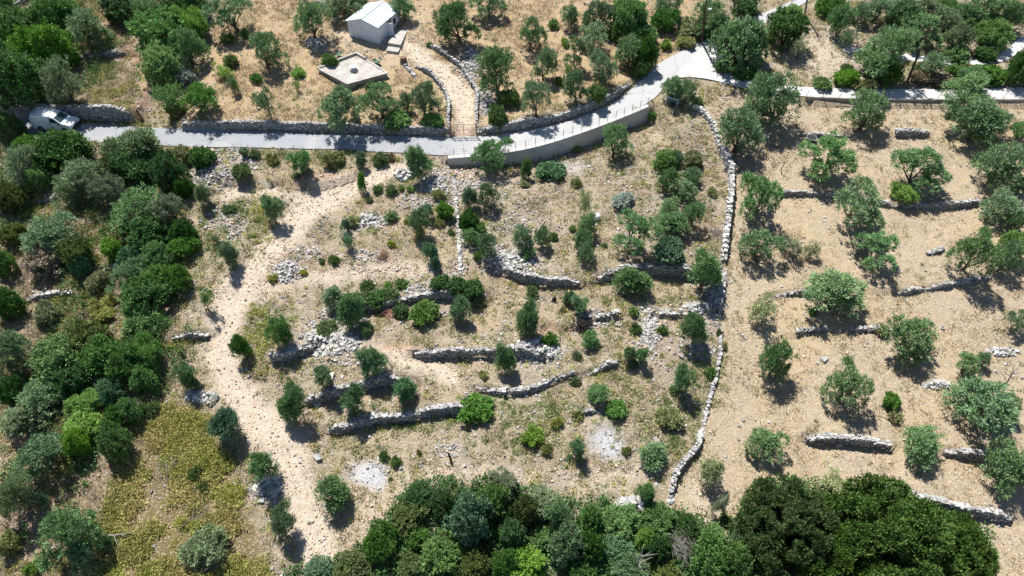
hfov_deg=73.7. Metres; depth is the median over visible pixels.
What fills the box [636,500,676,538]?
broadleaf tree
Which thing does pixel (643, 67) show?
broadleaf tree
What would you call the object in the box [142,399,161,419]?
shrub
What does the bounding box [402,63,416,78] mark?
dry stone wall
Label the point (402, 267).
track gravel
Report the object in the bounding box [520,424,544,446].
shrub
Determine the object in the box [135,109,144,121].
wooden post
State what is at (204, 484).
shrub
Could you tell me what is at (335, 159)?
shrub
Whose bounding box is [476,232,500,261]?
olive tree
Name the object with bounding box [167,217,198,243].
broadleaf tree
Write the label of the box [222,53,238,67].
shrub
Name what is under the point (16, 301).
broadleaf tree
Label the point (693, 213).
olive tree
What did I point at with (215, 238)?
sapling
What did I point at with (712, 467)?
olive tree
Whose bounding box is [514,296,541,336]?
olive tree
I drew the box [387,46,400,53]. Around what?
doorstep slab
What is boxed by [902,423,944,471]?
olive tree
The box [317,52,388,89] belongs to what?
cistern
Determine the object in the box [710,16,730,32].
olive tree
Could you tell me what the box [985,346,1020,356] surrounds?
stone heap
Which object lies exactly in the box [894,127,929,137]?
dry stone wall
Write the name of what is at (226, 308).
dirt track
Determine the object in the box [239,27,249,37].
shrub
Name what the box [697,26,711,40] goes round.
shrub
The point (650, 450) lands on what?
olive tree
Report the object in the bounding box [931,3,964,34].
olive tree
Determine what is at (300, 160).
olive tree
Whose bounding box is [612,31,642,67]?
olive tree
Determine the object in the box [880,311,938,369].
olive tree
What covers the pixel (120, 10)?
broadleaf tree
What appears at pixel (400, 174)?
stone heap
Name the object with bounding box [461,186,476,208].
olive tree
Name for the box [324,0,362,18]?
olive tree
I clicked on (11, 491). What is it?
olive tree
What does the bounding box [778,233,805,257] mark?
sapling
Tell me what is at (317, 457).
rock
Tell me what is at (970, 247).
olive tree
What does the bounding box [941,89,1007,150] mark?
olive tree
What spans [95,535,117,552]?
shrub
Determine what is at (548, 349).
stone heap
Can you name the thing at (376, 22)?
stone hut
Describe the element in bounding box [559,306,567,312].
shrub
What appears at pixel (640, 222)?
olive tree
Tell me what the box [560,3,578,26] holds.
olive tree
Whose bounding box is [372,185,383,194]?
shrub
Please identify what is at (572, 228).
shrub
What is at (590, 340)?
olive tree
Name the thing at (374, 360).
olive tree
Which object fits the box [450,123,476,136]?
driveway gate
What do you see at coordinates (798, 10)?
broadleaf tree
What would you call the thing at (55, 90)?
olive tree
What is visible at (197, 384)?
olive tree
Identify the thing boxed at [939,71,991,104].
olive tree
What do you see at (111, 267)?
dry stone wall
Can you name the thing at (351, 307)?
olive tree
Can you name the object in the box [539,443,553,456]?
shrub
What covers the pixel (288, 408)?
olive tree
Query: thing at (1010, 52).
side lane
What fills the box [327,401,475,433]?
dry stone wall
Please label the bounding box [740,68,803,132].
olive tree
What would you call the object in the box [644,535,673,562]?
broadleaf tree
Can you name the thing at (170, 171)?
broadleaf tree
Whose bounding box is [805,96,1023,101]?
concrete kerb wall
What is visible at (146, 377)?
broadleaf tree
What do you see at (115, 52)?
dry stone wall
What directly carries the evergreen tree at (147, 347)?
on the ground at (936, 304)
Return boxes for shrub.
[0,528,24,557]
[20,559,44,575]
[32,298,63,328]
[83,269,111,293]
[84,297,103,313]
[89,306,115,324]
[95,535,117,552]
[101,294,119,306]
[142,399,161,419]
[165,99,186,119]
[167,65,197,85]
[171,143,192,167]
[185,465,202,481]
[188,145,216,169]
[196,480,210,492]
[219,31,236,43]
[220,204,236,215]
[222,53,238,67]
[230,162,251,180]
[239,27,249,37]
[248,73,262,83]
[248,147,260,159]
[265,152,280,166]
[267,273,277,283]
[289,66,305,80]
[290,172,300,178]
[299,269,307,276]
[316,318,337,336]
[318,257,324,265]
[320,52,339,65]
[321,150,345,170]
[327,254,339,265]
[347,214,360,226]
[356,290,369,306]
[359,278,374,291]
[359,320,373,337]
[364,80,375,89]
[365,196,372,202]
[366,288,386,310]
[371,150,388,168]
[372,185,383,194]
[378,450,390,462]
[381,107,412,131]
[382,281,391,288]
[383,210,400,221]
[384,183,398,195]
[384,287,400,302]
[386,152,395,162]
[387,240,395,247]
[389,456,402,466]
[390,302,410,320]
[393,277,410,290]
[398,185,404,191]
[406,185,414,192]
[408,298,441,327]
[420,110,443,129]
[429,274,450,291]
[430,189,444,200]
[433,217,445,227]
[435,200,454,221]
[445,276,467,296]
[447,228,455,235]
[457,391,494,427]
[458,207,479,229]
[461,277,484,299]
[469,297,486,309]
[472,250,481,261]
[474,221,487,233]
[477,370,488,379]
[487,102,508,128]
[496,88,519,108]
[519,180,529,188]
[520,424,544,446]
[526,284,538,297]
[534,160,566,182]
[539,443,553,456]
[540,330,559,345]
[547,18,558,29]
[548,232,557,241]
[549,417,564,429]
[553,75,563,86]
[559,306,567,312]
[561,37,569,47]
[566,454,573,461]
[568,224,576,231]
[568,376,581,386]
[570,177,581,187]
[571,350,582,360]
[571,410,583,422]
[572,145,581,152]
[587,84,607,103]
[603,397,628,420]
[611,192,634,209]
[621,446,630,456]
[626,360,638,369]
[628,306,639,316]
[628,321,642,335]
[648,110,656,119]
[652,234,686,269]
[654,405,684,430]
[656,324,670,334]
[657,38,673,50]
[668,384,680,394]
[674,15,700,38]
[675,35,695,49]
[683,149,703,167]
[692,96,703,105]
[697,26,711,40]
[704,365,718,380]
[706,186,718,196]
[713,61,735,73]
[716,328,723,336]
[718,341,728,350]
[719,510,732,528]
[731,63,754,80]
[750,70,764,79]
[808,309,816,316]
[812,76,832,91]
[833,68,860,88]
[840,62,855,69]
[851,78,879,91]
[873,322,887,335]
[882,391,901,410]
[886,409,903,423]
[910,68,933,84]
[929,71,953,88]
[940,43,970,64]
[944,63,973,83]
[972,45,998,63]
[973,64,1008,86]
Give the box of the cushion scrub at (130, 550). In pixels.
[0,0,1023,575]
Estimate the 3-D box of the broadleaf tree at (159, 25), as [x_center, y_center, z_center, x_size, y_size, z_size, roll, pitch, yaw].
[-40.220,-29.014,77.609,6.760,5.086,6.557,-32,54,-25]
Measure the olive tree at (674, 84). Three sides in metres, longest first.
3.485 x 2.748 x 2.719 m
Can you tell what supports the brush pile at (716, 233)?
on the ground at (936, 304)
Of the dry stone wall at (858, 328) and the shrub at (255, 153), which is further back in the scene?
the shrub at (255, 153)
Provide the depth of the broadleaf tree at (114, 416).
51.67 m
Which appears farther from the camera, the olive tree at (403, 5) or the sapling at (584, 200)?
the olive tree at (403, 5)
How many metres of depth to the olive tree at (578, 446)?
50.18 m
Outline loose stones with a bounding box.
[1,0,1023,575]
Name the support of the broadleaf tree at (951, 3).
on the ground at (936, 304)
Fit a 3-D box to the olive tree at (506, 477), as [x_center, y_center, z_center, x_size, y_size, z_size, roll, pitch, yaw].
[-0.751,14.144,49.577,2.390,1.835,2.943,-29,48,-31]
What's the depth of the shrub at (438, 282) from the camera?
59.05 m
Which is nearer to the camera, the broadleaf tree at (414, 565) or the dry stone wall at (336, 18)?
the broadleaf tree at (414, 565)
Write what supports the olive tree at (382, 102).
on the ground at (936, 304)
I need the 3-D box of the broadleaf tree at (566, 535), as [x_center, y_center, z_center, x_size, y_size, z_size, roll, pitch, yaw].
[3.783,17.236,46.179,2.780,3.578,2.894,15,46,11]
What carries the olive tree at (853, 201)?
on the ground at (936, 304)
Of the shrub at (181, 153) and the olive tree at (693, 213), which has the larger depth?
the shrub at (181, 153)
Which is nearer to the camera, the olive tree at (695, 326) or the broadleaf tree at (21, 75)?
the olive tree at (695, 326)
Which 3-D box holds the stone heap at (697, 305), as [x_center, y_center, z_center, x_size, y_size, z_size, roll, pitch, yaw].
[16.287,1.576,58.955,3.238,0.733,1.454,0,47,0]
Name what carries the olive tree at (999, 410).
on the ground at (936, 304)
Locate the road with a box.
[15,0,809,154]
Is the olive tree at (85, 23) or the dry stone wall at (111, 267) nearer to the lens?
the dry stone wall at (111, 267)
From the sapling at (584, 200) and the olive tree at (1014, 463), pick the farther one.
the sapling at (584, 200)
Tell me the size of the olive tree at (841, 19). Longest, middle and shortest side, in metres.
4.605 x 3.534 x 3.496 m
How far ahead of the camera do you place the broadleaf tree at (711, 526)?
47.45 m
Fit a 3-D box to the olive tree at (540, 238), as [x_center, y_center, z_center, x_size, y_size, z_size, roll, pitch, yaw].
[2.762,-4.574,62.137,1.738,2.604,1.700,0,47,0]
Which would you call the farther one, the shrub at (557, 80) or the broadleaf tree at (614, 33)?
the broadleaf tree at (614, 33)
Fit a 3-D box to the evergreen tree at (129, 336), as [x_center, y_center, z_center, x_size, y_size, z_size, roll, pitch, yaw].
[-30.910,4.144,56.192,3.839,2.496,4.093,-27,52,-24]
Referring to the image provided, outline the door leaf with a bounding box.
[387,22,393,35]
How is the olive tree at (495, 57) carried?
on the ground at (936, 304)
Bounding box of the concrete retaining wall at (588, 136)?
[448,104,649,165]
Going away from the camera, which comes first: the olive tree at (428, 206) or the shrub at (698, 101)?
the olive tree at (428, 206)
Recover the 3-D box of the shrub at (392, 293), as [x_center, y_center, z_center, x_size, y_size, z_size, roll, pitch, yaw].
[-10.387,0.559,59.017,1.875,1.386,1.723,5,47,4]
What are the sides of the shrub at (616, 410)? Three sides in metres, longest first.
2.296 x 2.112 x 1.156 m
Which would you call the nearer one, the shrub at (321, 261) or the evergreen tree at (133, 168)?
the shrub at (321, 261)
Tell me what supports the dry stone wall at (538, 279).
on the ground at (936, 304)
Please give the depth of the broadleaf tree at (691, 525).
47.17 m
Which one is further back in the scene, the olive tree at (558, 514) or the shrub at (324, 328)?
the shrub at (324, 328)
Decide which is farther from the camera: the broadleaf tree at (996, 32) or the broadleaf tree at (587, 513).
the broadleaf tree at (996, 32)
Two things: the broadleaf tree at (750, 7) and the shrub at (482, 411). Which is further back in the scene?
the broadleaf tree at (750, 7)
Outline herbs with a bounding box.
[0,0,1023,575]
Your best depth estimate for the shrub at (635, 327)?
57.43 m
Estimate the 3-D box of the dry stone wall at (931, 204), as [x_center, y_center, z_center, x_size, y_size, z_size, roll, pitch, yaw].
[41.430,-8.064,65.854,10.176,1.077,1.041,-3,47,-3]
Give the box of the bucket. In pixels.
[806,134,816,142]
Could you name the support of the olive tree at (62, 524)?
on the ground at (936, 304)
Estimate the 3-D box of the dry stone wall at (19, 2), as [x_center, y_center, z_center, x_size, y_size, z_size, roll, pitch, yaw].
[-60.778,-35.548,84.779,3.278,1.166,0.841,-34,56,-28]
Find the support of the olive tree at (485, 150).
on the ground at (936, 304)
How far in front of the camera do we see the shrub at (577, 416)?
53.28 m
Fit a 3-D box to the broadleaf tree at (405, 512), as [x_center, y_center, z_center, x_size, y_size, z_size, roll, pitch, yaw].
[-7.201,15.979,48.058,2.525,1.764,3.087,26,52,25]
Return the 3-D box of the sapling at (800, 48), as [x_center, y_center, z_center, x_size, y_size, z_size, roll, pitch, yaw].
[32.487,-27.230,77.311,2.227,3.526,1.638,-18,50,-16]
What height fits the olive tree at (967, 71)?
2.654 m
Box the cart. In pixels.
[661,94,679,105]
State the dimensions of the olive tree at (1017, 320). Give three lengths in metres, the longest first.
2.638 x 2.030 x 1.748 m
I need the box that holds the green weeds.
[0,0,1023,575]
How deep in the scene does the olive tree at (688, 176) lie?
66.80 m
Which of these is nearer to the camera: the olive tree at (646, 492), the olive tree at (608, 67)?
the olive tree at (646, 492)
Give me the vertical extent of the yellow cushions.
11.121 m
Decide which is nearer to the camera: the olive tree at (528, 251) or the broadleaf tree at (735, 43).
the olive tree at (528, 251)
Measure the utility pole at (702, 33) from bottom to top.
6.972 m
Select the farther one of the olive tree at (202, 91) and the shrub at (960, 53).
the shrub at (960, 53)
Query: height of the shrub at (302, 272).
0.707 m
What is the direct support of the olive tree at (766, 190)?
on the ground at (936, 304)
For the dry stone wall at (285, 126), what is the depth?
71.13 m
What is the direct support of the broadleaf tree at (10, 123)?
on the ground at (936, 304)
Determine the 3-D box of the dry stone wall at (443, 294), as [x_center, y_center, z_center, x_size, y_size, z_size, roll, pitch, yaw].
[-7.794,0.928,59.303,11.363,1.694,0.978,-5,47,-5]
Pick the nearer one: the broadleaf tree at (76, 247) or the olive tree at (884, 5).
the broadleaf tree at (76, 247)
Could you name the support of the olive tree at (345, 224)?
on the ground at (936, 304)
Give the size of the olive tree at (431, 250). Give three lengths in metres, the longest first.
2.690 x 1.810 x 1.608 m
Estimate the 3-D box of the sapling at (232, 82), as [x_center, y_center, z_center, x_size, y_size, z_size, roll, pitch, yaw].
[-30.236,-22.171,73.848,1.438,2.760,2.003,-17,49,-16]
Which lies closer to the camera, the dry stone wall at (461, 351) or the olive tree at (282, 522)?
the olive tree at (282, 522)
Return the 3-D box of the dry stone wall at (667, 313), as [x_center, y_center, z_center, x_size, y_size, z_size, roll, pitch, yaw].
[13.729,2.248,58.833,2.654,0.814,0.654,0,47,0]
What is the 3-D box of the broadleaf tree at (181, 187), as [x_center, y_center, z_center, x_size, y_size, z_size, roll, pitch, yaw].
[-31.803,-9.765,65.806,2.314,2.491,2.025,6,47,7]
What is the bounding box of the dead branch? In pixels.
[93,532,132,546]
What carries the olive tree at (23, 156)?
on the ground at (936, 304)
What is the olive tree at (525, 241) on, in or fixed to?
on the ground at (936, 304)
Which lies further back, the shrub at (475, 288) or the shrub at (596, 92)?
the shrub at (596, 92)
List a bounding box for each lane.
[675,41,1023,97]
[844,36,1023,64]
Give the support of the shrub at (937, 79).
on the ground at (936, 304)
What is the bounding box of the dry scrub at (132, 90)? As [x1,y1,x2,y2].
[0,0,1016,575]
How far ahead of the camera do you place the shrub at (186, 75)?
75.46 m
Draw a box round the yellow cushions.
[93,0,1023,575]
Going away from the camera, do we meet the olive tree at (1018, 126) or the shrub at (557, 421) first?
the shrub at (557, 421)
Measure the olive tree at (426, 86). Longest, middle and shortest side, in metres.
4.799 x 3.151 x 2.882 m
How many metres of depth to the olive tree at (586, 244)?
60.68 m
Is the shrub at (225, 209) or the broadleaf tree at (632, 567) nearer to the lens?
the broadleaf tree at (632, 567)
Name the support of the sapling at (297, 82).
on the ground at (936, 304)
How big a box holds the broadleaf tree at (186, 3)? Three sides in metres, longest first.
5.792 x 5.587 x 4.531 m
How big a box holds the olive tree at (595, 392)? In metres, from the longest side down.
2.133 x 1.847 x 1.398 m
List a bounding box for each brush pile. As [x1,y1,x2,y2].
[149,452,181,485]
[177,498,209,530]
[376,248,389,259]
[380,306,393,317]
[572,313,593,335]
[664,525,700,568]
[708,224,729,239]
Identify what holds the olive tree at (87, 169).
on the ground at (936, 304)
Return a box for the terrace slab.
[388,29,407,47]
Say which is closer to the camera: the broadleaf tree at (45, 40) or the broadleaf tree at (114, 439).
the broadleaf tree at (114, 439)
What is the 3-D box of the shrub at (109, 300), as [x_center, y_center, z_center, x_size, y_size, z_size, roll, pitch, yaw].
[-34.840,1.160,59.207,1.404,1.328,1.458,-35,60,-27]
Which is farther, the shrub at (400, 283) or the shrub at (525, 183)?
the shrub at (525, 183)
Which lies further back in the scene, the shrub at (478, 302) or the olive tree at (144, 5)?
the olive tree at (144, 5)
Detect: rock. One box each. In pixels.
[312,402,321,407]
[313,453,321,461]
[650,436,659,443]
[819,356,827,362]
[834,442,842,447]
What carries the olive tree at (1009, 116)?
on the ground at (936, 304)
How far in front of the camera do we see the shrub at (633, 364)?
55.41 m
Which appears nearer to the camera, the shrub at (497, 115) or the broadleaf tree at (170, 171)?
the broadleaf tree at (170, 171)
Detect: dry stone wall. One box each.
[0,102,133,122]
[0,194,56,215]
[13,0,28,4]
[26,290,72,301]
[72,49,129,60]
[96,264,119,271]
[171,330,208,341]
[180,119,449,135]
[268,343,315,363]
[304,373,413,406]
[314,0,338,20]
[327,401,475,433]
[364,288,486,310]
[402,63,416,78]
[414,65,450,126]
[414,344,544,360]
[430,44,479,126]
[452,179,461,274]
[476,369,575,395]
[477,83,630,135]
[485,262,580,287]
[579,405,603,414]
[587,359,618,375]
[594,309,620,321]
[596,262,703,283]
[657,309,685,317]
[666,428,704,504]
[683,103,720,148]
[701,325,722,430]
[712,269,726,322]
[717,144,735,262]
[775,288,831,296]
[782,189,891,206]
[795,324,879,335]
[799,131,852,137]
[804,432,892,450]
[847,482,1012,521]
[890,198,980,209]
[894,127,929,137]
[897,273,991,295]
[925,246,945,254]
[942,447,994,463]
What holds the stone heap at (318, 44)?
on the ground at (936, 304)
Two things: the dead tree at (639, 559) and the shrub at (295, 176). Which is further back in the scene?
the shrub at (295, 176)
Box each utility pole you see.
[700,0,711,42]
[804,0,807,14]
[906,26,932,82]
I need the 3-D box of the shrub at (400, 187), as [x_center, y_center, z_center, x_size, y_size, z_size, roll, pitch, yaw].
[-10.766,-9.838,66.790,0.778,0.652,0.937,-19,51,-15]
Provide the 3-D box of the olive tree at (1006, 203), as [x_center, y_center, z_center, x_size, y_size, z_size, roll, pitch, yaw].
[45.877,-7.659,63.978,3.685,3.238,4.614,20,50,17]
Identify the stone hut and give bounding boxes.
[345,1,398,43]
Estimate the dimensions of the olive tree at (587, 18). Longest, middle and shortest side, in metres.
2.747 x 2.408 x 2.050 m
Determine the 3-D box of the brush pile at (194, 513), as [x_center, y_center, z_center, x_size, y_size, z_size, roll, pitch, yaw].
[-22.616,15.938,48.644,2.742,0.805,2.340,-11,48,-10]
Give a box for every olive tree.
[0,143,36,186]
[0,328,32,379]
[0,402,50,436]
[0,468,35,519]
[6,431,63,482]
[11,378,66,418]
[16,489,48,508]
[17,209,80,256]
[30,506,110,574]
[36,53,82,106]
[50,173,86,210]
[58,156,113,200]
[63,6,114,44]
[65,538,99,575]
[83,172,128,206]
[104,256,148,295]
[107,181,161,239]
[129,0,160,13]
[145,192,189,223]
[167,24,212,65]
[170,359,199,392]
[179,80,221,117]
[191,377,201,388]
[193,184,212,204]
[200,0,253,31]
[205,405,240,442]
[215,240,240,268]
[227,333,253,359]
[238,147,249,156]
[245,450,279,484]
[248,29,290,69]
[258,192,286,223]
[262,314,294,346]
[269,497,297,536]
[275,377,307,427]
[284,145,311,174]
[292,0,332,37]
[301,552,334,575]
[312,363,331,387]
[312,471,351,514]
[316,84,361,133]
[318,285,342,310]
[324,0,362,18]
[335,291,365,328]
[337,381,366,414]
[341,218,350,230]
[349,0,368,10]
[354,150,367,166]
[354,345,388,378]
[356,80,399,118]
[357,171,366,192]
[388,0,417,21]
[391,376,418,403]
[398,91,413,112]
[403,143,433,182]
[407,205,431,232]
[410,79,440,114]
[420,241,438,259]
[422,204,433,217]
[429,255,440,270]
[431,0,481,42]
[449,293,471,321]
[460,228,479,245]
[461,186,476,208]
[466,0,508,18]
[468,135,514,172]
[473,183,500,210]
[474,43,515,97]
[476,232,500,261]
[487,466,517,503]
[493,342,516,371]
[511,223,534,254]
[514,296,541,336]
[518,15,548,50]
[520,78,551,115]
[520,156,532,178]
[521,246,535,261]
[526,483,561,521]
[529,43,558,79]
[533,224,551,247]
[543,496,574,531]
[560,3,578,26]
[561,68,589,101]
[562,34,593,67]
[563,290,575,303]
[568,438,585,459]
[571,294,589,316]
[572,229,593,253]
[576,211,598,238]
[577,238,594,261]
[578,19,608,49]
[579,329,601,349]
[581,9,596,26]
[586,383,611,403]
[587,0,617,33]
[588,48,618,85]
[602,123,634,158]
[611,208,663,256]
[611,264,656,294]
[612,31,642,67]
[623,346,635,360]
[633,347,650,363]
[633,482,655,504]
[634,440,670,475]
[637,26,658,45]
[653,0,684,13]
[653,211,689,237]
[655,167,683,194]
[658,196,679,214]
[660,74,682,102]
[669,177,698,202]
[671,149,684,165]
[673,361,696,393]
[674,77,697,106]
[677,310,709,344]
[678,198,706,226]
[680,166,703,185]
[683,246,724,289]
[692,0,729,36]
[697,456,725,488]
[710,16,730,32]
[716,105,766,154]
[729,527,744,543]
[737,171,785,219]
[737,228,787,261]
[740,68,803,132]
[742,426,790,464]
[756,338,799,384]
[795,128,859,183]
[801,267,868,319]
[819,353,875,411]
[826,0,859,36]
[832,174,887,231]
[839,86,889,131]
[848,1,872,24]
[850,230,900,275]
[851,23,924,79]
[861,0,896,22]
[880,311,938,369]
[882,25,910,54]
[889,145,953,196]
[901,11,943,49]
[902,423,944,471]
[916,0,939,14]
[917,49,949,78]
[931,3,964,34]
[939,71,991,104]
[939,373,1021,438]
[940,21,975,47]
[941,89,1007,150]
[944,224,1006,276]
[954,0,1015,22]
[955,351,981,378]
[957,64,991,90]
[968,138,1023,191]
[975,351,991,369]
[977,185,1023,230]
[978,434,1023,500]
[987,236,1023,277]
[992,109,1016,137]
[998,0,1023,30]
[1003,308,1023,331]
[1003,392,1022,415]
[1005,211,1023,230]
[1008,121,1023,140]
[1011,176,1023,194]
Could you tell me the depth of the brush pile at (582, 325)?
57.66 m
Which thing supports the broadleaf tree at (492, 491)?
on the ground at (936, 304)
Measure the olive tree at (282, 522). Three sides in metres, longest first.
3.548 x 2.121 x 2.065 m
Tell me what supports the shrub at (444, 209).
on the ground at (936, 304)
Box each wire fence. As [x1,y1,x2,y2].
[208,115,447,127]
[453,97,649,155]
[806,90,1023,98]
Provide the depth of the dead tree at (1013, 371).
53.05 m
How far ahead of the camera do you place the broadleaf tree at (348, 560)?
45.94 m
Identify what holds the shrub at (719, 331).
on the dry stone wall at (706, 411)
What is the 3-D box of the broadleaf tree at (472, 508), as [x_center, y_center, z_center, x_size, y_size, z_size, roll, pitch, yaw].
[-2.838,15.673,46.759,3.273,4.728,3.348,28,53,23]
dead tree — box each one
[636,549,654,572]
[998,359,1023,388]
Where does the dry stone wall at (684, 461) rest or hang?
on the ground at (936, 304)
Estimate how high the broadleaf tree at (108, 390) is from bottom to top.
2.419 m
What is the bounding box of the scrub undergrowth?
[0,0,1000,575]
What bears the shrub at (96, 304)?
on the ground at (936, 304)
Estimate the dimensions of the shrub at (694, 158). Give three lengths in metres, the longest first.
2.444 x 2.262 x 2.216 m
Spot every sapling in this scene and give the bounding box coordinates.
[149,81,186,113]
[197,286,214,307]
[207,233,219,242]
[211,60,234,78]
[225,72,240,93]
[249,82,276,118]
[292,80,300,90]
[339,225,355,248]
[564,60,571,72]
[579,188,591,214]
[707,493,729,512]
[745,290,778,322]
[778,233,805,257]
[788,33,809,60]
[802,240,822,257]
[817,465,850,494]
[837,27,860,47]
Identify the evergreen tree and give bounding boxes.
[97,124,162,157]
[105,143,156,185]
[117,320,159,346]
[118,329,164,369]
[120,298,172,338]
[171,3,209,41]
[727,474,843,575]
[778,510,887,575]
[798,469,984,575]
[899,510,1001,575]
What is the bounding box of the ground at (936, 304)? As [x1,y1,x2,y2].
[0,0,1023,575]
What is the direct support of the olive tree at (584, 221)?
on the ground at (936, 304)
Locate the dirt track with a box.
[206,36,848,575]
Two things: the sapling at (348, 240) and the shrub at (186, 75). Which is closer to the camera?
the sapling at (348, 240)
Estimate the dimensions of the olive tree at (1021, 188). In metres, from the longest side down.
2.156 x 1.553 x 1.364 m
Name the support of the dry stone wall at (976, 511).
on the ground at (936, 304)
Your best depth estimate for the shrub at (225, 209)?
65.01 m
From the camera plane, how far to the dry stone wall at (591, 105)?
72.04 m
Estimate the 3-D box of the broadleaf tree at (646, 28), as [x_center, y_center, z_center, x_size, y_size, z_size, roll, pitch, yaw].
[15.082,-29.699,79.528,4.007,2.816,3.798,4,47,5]
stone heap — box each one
[185,389,220,406]
[192,165,234,186]
[252,472,282,496]
[271,260,303,283]
[303,330,359,356]
[304,37,326,49]
[358,212,382,228]
[393,168,412,181]
[424,171,449,192]
[462,50,479,77]
[478,89,493,115]
[480,250,534,274]
[514,338,560,363]
[615,493,648,513]
[640,308,659,349]
[683,300,713,313]
[706,280,723,303]
[921,379,950,389]
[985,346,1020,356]
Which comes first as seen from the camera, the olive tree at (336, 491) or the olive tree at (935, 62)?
the olive tree at (336, 491)
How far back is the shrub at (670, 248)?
60.59 m
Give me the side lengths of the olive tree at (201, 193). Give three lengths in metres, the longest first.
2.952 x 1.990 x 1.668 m
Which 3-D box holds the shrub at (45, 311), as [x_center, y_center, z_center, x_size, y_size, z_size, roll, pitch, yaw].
[-39.437,2.272,57.999,2.285,2.866,2.348,3,47,2]
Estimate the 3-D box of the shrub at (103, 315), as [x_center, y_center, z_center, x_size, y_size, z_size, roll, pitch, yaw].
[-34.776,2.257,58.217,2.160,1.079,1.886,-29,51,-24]
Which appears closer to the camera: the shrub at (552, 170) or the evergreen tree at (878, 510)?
the evergreen tree at (878, 510)
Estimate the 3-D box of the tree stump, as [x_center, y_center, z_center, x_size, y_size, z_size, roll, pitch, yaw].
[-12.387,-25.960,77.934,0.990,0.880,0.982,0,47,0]
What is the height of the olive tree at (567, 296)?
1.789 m
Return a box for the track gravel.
[14,1,1023,575]
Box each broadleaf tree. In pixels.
[0,0,19,10]
[0,4,42,33]
[0,25,20,46]
[0,38,46,114]
[0,110,28,141]
[0,178,34,214]
[0,221,27,247]
[0,249,18,279]
[0,285,28,320]
[0,373,26,407]
[4,16,79,78]
[8,133,35,148]
[10,134,34,155]
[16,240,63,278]
[19,330,86,383]
[22,0,81,31]
[23,162,55,191]
[30,127,94,179]
[32,129,89,166]
[39,360,94,406]
[54,237,97,269]
[58,318,111,355]
[59,427,94,457]
[62,387,106,417]
[62,410,102,438]
[67,255,92,277]
[75,332,121,376]
[93,418,135,465]
[94,152,124,179]
[94,378,128,407]
[97,0,141,24]
[98,236,121,261]
[102,403,129,427]
[104,340,146,387]
[114,396,146,424]
[115,242,142,266]
[116,273,177,316]
[117,211,175,251]
[123,1,183,60]
[126,362,161,393]
[135,39,182,90]
[137,239,181,268]
[137,262,172,299]
[146,146,192,192]
[155,0,210,15]
[158,262,191,296]
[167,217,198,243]
[167,235,200,261]
[170,176,194,199]
[175,522,229,570]
[332,547,372,575]
[362,520,398,565]
[390,499,429,536]
[393,548,422,575]
[397,523,429,552]
[402,478,435,509]
[420,528,465,575]
[428,487,454,520]
[440,489,494,552]
[458,543,495,575]
[477,481,510,523]
[491,547,519,575]
[497,515,526,547]
[500,544,547,575]
[508,493,540,527]
[526,522,554,550]
[546,518,587,568]
[564,556,599,575]
[579,529,605,562]
[580,501,602,531]
[601,529,634,562]
[602,502,640,540]
[607,16,629,41]
[608,0,649,37]
[610,550,650,575]
[626,20,657,40]
[628,59,651,79]
[631,34,658,70]
[634,526,659,550]
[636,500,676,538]
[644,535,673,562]
[649,6,681,32]
[649,148,677,173]
[650,556,680,575]
[676,512,700,542]
[689,530,731,575]
[698,521,727,542]
[706,14,770,77]
[718,538,755,575]
[729,0,761,17]
[766,3,810,52]
[785,3,803,13]
[814,0,850,16]
[865,49,904,88]
[882,0,928,28]
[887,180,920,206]
[935,0,961,15]
[957,13,977,29]
[974,17,1016,50]
[977,13,1007,23]
[996,229,1023,263]
[1005,50,1023,89]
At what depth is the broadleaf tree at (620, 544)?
46.68 m
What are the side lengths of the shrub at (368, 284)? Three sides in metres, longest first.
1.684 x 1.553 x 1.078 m
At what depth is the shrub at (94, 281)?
59.69 m
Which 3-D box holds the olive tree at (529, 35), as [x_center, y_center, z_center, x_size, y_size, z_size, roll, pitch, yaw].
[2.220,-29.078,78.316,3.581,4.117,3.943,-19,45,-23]
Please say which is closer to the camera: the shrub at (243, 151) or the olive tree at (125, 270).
the olive tree at (125, 270)
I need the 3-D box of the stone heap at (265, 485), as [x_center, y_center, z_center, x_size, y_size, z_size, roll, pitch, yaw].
[-17.881,14.395,49.926,2.255,0.965,1.732,-12,48,-11]
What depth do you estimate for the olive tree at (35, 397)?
52.42 m
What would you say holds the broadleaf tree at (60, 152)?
on the ground at (936, 304)
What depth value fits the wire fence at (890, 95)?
73.97 m
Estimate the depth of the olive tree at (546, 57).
74.55 m
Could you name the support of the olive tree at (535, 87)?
on the ground at (936, 304)
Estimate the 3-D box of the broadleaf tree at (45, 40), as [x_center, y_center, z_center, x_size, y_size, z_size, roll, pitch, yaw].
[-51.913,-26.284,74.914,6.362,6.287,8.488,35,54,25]
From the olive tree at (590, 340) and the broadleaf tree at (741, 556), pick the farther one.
the olive tree at (590, 340)
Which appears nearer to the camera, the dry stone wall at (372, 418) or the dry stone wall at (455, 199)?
the dry stone wall at (372, 418)
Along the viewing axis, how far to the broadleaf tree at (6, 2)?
80.50 m
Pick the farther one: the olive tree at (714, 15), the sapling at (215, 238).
the olive tree at (714, 15)
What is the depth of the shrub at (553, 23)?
81.68 m
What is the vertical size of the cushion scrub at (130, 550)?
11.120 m
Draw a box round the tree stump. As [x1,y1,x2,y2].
[400,56,407,64]
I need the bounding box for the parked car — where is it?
[29,107,80,131]

